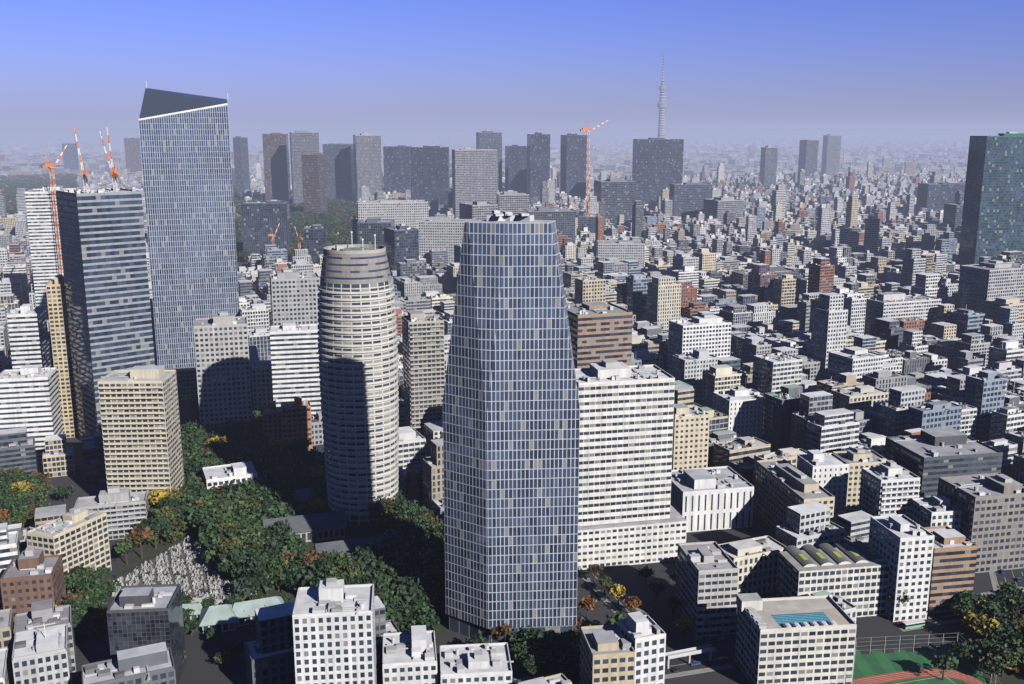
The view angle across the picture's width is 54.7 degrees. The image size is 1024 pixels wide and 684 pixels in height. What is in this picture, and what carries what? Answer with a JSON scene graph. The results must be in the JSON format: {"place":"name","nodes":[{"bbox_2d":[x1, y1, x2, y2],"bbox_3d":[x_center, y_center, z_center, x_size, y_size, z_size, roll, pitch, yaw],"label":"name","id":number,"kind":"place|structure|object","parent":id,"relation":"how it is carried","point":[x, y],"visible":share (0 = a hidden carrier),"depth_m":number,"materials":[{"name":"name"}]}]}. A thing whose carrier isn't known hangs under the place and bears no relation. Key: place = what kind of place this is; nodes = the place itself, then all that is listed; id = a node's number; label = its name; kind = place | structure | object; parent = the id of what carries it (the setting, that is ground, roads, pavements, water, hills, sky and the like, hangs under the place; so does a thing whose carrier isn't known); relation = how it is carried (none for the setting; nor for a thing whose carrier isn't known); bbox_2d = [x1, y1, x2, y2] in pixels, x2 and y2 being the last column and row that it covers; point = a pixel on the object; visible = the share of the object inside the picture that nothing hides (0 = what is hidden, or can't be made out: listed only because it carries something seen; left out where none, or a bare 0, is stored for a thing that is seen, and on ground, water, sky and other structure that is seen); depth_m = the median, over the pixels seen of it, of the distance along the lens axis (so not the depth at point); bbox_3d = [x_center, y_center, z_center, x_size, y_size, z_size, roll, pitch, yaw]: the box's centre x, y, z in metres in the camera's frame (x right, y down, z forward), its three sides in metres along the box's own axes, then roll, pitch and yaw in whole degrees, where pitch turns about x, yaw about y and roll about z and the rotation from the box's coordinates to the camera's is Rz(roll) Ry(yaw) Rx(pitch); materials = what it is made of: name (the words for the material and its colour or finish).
{"place":"outdoors","nodes":[
{"label":"outdoors","id":0,"kind":"place"},
{"bbox_2d":[74,127,120,192],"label":"tower cranes","id":1,"kind":"structure","parent":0,"point":[115,175],"depth_m":681.66,"materials":[{"name":"paint"}]},
{"bbox_2d":[139,81,258,403],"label":"skyscraper","id":2,"kind":"structure","parent":0,"point":[186,161],"depth_m":809.45,"materials":[{"name":"glass"}]},
{"bbox_2d":[0,147,967,181],"bbox_3d":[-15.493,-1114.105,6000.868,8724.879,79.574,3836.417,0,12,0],"label":"buildings","id":3,"kind":"structure","parent":0,"point":[895,163],"depth_m":5617.35,"materials":[{"name":"paint"}]},
{"bbox_2d":[0,131,1023,683],"bbox_3d":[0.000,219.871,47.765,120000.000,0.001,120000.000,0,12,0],"label":"ground","id":4,"kind":"structure","parent":0,"point":[202,667],"depth_m":492.92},
{"bbox_2d":[0,168,356,261],"bbox_3d":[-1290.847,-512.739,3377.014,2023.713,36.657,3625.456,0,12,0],"label":"park trees","id":5,"kind":"object","parent":4,"relation":"on","point":[334,217],"visible":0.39,"depth_m":2503.91,"materials":[{"name":"green plant"}]},
{"bbox_2d":[40,120,607,275],"bbox_3d":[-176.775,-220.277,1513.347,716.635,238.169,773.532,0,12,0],"label":"tower cranes","id":6,"kind":"object","parent":4,"relation":"on","point":[48,165],"visible":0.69,"depth_m":1151.87,"materials":[{"name":"metal"}]},
{"bbox_2d":[0,162,965,276],"bbox_3d":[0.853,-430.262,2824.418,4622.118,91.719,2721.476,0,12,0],"label":"buildings","id":7,"kind":"structure","parent":4,"relation":"on","point":[799,217],"depth_m":2097.08,"materials":[{"name":"paint"}]},
{"bbox_2d":[0,136,969,155],"bbox_3d":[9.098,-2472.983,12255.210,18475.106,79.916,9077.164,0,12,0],"label":"buildings","id":8,"kind":"structure","parent":4,"relation":"on","point":[625,145],"depth_m":11342.99,"materials":[{"name":"paint"}]},
{"bbox_2d":[443,210,579,642],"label":"skyscraper","id":9,"kind":"structure","parent":4,"relation":"on","point":[511,422],"depth_m":422.76,"materials":[{"name":"glass"}]},
{"bbox_2d":[0,188,1023,683],"bbox_3d":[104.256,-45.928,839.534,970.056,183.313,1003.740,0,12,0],"label":"buildings","id":10,"kind":"structure","parent":4,"relation":"on","point":[942,508],"depth_m":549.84,"materials":[{"name":"paint"}]},
{"bbox_2d":[736,541,884,631],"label":"rooftops","id":11,"kind":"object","parent":10,"relation":"on","point":[750,604],"depth_m":414.90,"materials":[{"name":"paint"}]},
{"bbox_2d":[25,130,1023,306],"bbox_3d":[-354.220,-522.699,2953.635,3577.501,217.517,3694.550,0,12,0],"label":"high-rise buildings","id":12,"kind":"structure","parent":4,"relation":"on","point":[987,214],"depth_m":2281.72,"materials":[{"name":"paint"}]},
{"bbox_2d":[657,54,666,138],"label":"broadcasting tower","id":13,"kind":"structure","parent":4,"relation":"on","point":[661,105],"depth_m":5437.70,"materials":[{"name":"metal"}]},
{"bbox_2d":[410,499,1023,683],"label":"cars","id":14,"kind":"object","parent":4,"relation":"on","point":[692,663],"visible":0.15,"depth_m":427.05,"materials":[{"name":"paint"}]},
{"bbox_2d":[852,633,998,683],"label":"sports court","id":15,"kind":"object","parent":4,"relation":"on","point":[877,666],"depth_m":420.23,"materials":[{"name":"paint"}]},
{"bbox_2d":[0,0,1023,130],"label":"sky","id":16,"kind":"structure","parent":0,"point":[84,65],"materials":[{"name":"blue"}]},
{"bbox_2d":[1,488,1023,683],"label":"park ground","id":17,"kind":"structure","parent":0,"point":[151,553],"depth_m":503.77,"materials":[{"name":"paint"}]},
{"bbox_2d":[110,533,243,604],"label":"cemetery gravestones","id":18,"kind":"object","parent":17,"relation":"on","point":[190,566],"visible":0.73,"depth_m":507.00,"materials":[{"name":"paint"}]},
{"bbox_2d":[182,488,393,633],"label":"temple buildings","id":19,"kind":"structure","parent":17,"relation":"on","point":[309,528],"depth_m":517.73,"materials":[{"name":"paint"}]},
{"bbox_2d":[317,231,398,525],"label":"round tower building","id":20,"kind":"structure","parent":17,"relation":"on","point":[357,352],"depth_m":554.86,"materials":[{"name":"paint"}]},
{"bbox_2d":[0,384,1023,680],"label":"park trees","id":21,"kind":"object","parent":17,"relation":"on","point":[404,572],"visible":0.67,"depth_m":500.61,"materials":[{"name":"plant"}]},
{"bbox_2d":[398,488,1023,680],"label":"roads and pavements","id":22,"kind":"structure","parent":0,"point":[610,601],"depth_m":461.70,"materials":[{"name":"asphalt"}]},
{"bbox_2d":[665,644,713,668],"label":"footbridge","id":23,"kind":"object","parent":22,"relation":"on","point":[688,652],"visible":0.9,"depth_m":423.24,"materials":[{"name":"paint"}]},
{"bbox_2d":[902,619,924,629],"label":"bus","id":24,"kind":"object","parent":22,"relation":"on","point":[911,624],"visible":1,"depth_m":454.07,"materials":[{"name":"paint"}]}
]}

